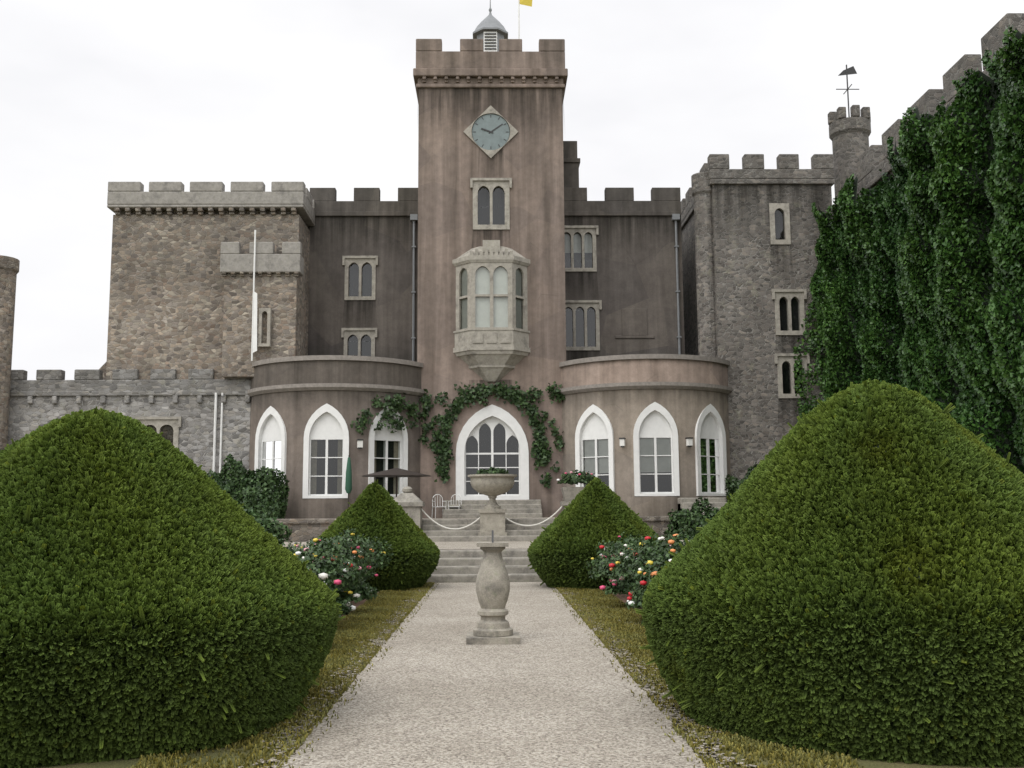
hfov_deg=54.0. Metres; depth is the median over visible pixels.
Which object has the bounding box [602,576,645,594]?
border plant
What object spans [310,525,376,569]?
rose bush
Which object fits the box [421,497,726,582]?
garden steps
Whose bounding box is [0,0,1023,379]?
sky
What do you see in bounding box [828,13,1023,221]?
building wing
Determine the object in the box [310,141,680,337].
battlements
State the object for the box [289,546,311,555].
rose bush
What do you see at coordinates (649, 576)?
rose bush
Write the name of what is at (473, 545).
terrace gravel
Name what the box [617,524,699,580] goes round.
rose bush
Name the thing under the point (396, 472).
open dark parasol
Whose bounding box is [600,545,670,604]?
border flowers
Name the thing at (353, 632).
grass blades
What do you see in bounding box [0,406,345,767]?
topiary yew
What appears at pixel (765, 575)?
topiary yew
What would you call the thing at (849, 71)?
weather vane
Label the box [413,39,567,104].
clock tower parapet
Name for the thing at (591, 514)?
topiary yew
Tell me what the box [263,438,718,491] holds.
window glass
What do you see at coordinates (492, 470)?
urn planting
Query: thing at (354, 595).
border flowers
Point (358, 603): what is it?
bed soil
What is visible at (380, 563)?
rose bush
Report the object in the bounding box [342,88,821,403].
wall drip stains
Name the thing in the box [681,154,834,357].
block battlements
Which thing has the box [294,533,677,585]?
rose flowers
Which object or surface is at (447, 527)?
rope swag
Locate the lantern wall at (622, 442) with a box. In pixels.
[619,438,625,446]
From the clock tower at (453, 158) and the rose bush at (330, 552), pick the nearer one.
the rose bush at (330, 552)
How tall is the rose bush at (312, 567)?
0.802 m
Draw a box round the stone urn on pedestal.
[468,474,516,535]
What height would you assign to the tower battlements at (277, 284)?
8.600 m
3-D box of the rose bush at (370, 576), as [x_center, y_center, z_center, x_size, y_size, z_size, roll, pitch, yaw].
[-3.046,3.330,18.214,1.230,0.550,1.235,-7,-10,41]
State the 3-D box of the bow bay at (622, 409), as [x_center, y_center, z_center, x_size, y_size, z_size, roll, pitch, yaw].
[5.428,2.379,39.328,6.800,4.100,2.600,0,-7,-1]
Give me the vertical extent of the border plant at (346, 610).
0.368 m
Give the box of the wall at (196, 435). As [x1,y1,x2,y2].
[7,395,250,474]
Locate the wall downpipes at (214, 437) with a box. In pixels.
[212,393,222,472]
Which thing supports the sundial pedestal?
on the path gravel at (550, 690)
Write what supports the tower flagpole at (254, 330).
attached to the tower battlements at (277, 284)
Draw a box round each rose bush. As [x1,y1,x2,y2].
[273,535,293,554]
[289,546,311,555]
[296,555,332,585]
[297,545,359,590]
[298,534,373,578]
[298,540,363,591]
[298,556,316,570]
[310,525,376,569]
[345,534,393,568]
[360,562,375,581]
[585,534,654,570]
[587,543,641,579]
[593,530,638,566]
[609,531,678,579]
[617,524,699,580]
[630,548,679,593]
[630,562,662,607]
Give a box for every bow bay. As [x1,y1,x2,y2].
[249,390,420,498]
[562,389,730,496]
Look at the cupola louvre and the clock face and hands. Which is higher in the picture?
the cupola louvre
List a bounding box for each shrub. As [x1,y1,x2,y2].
[207,454,253,503]
[237,466,289,518]
[237,503,292,543]
[663,497,719,539]
[723,464,757,506]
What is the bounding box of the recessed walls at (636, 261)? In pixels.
[308,216,684,361]
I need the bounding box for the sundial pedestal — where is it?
[466,530,519,644]
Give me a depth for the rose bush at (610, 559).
17.18 m
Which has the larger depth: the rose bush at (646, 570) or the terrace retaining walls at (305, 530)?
the terrace retaining walls at (305, 530)
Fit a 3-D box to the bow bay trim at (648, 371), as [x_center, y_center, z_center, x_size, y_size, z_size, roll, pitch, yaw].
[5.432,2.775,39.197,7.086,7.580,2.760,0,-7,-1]
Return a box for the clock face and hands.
[472,114,509,149]
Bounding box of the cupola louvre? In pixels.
[484,32,496,50]
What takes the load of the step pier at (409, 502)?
on the terrace retaining walls at (305, 530)
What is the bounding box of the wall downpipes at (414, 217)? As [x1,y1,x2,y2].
[410,214,681,360]
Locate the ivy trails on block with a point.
(818, 363)
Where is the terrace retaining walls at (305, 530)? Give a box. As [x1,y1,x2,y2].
[272,516,671,551]
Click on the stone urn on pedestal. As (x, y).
(492, 487)
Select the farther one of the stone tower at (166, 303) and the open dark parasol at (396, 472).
the stone tower at (166, 303)
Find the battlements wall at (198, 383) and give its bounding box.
[10,369,250,403]
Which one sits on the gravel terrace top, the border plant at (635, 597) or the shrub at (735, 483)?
the shrub at (735, 483)
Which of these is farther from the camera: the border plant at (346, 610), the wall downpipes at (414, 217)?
the wall downpipes at (414, 217)
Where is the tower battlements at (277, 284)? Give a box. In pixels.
[99,182,314,379]
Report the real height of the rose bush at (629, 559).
0.772 m
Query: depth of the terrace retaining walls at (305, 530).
33.03 m
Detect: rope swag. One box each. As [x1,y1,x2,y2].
[421,508,479,529]
[505,505,563,525]
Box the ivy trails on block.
[793,296,826,420]
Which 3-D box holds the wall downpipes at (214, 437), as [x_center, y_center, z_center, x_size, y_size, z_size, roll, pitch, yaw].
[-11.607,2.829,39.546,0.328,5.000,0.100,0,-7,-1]
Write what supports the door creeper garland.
attached to the clock tower at (453, 158)
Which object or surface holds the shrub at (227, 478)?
on the gravel terrace top
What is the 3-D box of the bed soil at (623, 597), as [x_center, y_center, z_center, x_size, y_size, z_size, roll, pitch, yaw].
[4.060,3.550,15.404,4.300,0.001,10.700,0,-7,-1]
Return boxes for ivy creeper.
[809,25,1023,473]
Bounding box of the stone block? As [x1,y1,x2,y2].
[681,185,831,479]
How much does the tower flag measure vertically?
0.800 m
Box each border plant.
[287,541,305,551]
[335,592,352,616]
[336,578,376,602]
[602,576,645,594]
[625,589,643,609]
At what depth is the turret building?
39.35 m
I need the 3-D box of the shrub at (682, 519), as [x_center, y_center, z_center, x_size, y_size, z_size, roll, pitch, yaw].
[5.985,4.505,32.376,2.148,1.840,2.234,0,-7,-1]
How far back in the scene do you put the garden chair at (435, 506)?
38.68 m
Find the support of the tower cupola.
on the clock tower at (453, 158)
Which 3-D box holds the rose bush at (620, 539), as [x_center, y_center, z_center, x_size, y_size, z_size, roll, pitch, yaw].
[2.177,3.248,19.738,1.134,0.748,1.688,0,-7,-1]
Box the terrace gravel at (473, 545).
[283,539,688,548]
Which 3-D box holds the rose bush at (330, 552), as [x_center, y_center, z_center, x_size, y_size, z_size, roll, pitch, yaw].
[-2.789,2.707,14.736,1.093,0.692,1.077,-7,-10,42]
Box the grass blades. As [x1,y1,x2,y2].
[127,582,864,767]
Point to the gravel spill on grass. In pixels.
(377, 641)
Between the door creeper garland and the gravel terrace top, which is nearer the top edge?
the door creeper garland
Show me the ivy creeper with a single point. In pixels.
(1003, 131)
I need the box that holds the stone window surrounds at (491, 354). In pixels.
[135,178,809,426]
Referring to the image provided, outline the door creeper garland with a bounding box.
[350,381,564,488]
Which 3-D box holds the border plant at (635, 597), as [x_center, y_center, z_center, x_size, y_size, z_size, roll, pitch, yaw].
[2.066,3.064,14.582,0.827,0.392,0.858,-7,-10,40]
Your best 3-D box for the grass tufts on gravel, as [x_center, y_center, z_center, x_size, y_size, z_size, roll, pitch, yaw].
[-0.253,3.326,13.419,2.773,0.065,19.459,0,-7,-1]
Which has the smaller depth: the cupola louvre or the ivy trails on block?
the ivy trails on block
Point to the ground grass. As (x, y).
(123, 763)
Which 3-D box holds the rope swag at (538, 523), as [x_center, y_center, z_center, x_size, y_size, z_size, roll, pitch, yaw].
[0.728,4.215,32.246,1.931,0.707,0.050,0,-7,-4]
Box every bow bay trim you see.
[247,355,423,518]
[559,354,731,515]
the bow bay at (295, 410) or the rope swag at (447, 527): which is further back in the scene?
the bow bay at (295, 410)
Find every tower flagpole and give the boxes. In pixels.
[251,230,256,360]
[518,0,519,38]
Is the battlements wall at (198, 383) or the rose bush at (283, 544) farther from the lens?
the battlements wall at (198, 383)
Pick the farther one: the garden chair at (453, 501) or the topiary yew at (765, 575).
the garden chair at (453, 501)
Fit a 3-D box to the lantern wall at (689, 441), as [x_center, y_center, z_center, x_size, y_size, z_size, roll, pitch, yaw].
[6.708,2.213,38.108,0.220,0.360,0.320,2,-8,-19]
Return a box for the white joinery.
[254,402,727,499]
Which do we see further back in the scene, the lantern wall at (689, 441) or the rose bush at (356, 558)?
the lantern wall at (689, 441)
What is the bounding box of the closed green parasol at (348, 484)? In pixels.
[345,455,351,506]
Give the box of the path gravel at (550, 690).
[273,582,712,767]
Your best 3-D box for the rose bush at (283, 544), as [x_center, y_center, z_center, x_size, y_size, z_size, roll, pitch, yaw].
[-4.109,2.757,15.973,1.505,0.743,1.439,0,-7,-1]
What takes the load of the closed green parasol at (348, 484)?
on the gravel terrace top
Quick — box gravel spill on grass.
[239,589,756,767]
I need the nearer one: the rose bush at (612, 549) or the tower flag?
the rose bush at (612, 549)
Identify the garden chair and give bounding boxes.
[432,494,445,517]
[448,494,461,508]
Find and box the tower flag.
[520,0,531,6]
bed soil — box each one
[339,592,378,618]
[612,592,642,616]
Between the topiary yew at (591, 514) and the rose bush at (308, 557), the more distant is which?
the topiary yew at (591, 514)
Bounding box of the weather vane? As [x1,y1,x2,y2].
[836,65,858,116]
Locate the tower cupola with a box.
[473,0,507,50]
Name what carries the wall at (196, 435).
on the ground grass
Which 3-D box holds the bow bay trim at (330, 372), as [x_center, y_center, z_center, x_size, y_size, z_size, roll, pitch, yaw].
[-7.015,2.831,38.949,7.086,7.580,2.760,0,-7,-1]
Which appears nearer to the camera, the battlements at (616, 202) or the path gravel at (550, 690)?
the path gravel at (550, 690)
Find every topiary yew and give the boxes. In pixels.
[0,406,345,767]
[311,479,440,591]
[527,477,663,588]
[634,378,1023,767]
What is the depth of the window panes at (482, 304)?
40.11 m
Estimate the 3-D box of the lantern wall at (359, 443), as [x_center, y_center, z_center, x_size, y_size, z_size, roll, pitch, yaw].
[-5.739,2.269,37.860,0.220,0.360,0.320,2,-8,-19]
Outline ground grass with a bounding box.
[35,582,1023,767]
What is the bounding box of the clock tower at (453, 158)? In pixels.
[417,88,565,517]
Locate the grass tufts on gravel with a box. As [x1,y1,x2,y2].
[286,582,706,767]
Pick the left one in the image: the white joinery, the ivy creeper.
the white joinery
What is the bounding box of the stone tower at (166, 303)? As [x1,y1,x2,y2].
[106,215,309,444]
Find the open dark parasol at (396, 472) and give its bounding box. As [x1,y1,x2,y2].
[362,468,430,496]
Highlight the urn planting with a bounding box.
[476,467,508,473]
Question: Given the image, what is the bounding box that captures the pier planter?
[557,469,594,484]
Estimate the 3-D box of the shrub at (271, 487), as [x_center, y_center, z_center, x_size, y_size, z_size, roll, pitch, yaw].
[-9.216,3.999,36.604,2.118,1.995,1.821,0,-7,-1]
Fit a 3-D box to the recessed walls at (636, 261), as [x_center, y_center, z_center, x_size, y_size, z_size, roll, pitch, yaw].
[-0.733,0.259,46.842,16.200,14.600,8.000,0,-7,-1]
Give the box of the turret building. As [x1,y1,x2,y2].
[0,255,19,449]
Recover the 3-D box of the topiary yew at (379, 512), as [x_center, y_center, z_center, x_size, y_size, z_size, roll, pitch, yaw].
[-3.029,3.308,21.933,2.936,2.432,2.921,0,-7,-1]
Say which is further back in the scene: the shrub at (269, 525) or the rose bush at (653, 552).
the shrub at (269, 525)
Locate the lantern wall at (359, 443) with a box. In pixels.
[357,439,363,448]
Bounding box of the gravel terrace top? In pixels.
[422,517,556,518]
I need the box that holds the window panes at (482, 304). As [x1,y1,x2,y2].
[311,233,670,493]
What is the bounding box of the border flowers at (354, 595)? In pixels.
[294,544,371,610]
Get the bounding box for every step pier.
[394,486,424,527]
[560,487,584,508]
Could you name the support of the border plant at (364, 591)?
on the bed soil at (358, 603)
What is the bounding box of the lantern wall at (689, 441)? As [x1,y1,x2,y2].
[685,437,692,446]
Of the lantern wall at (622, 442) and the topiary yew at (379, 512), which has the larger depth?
the lantern wall at (622, 442)

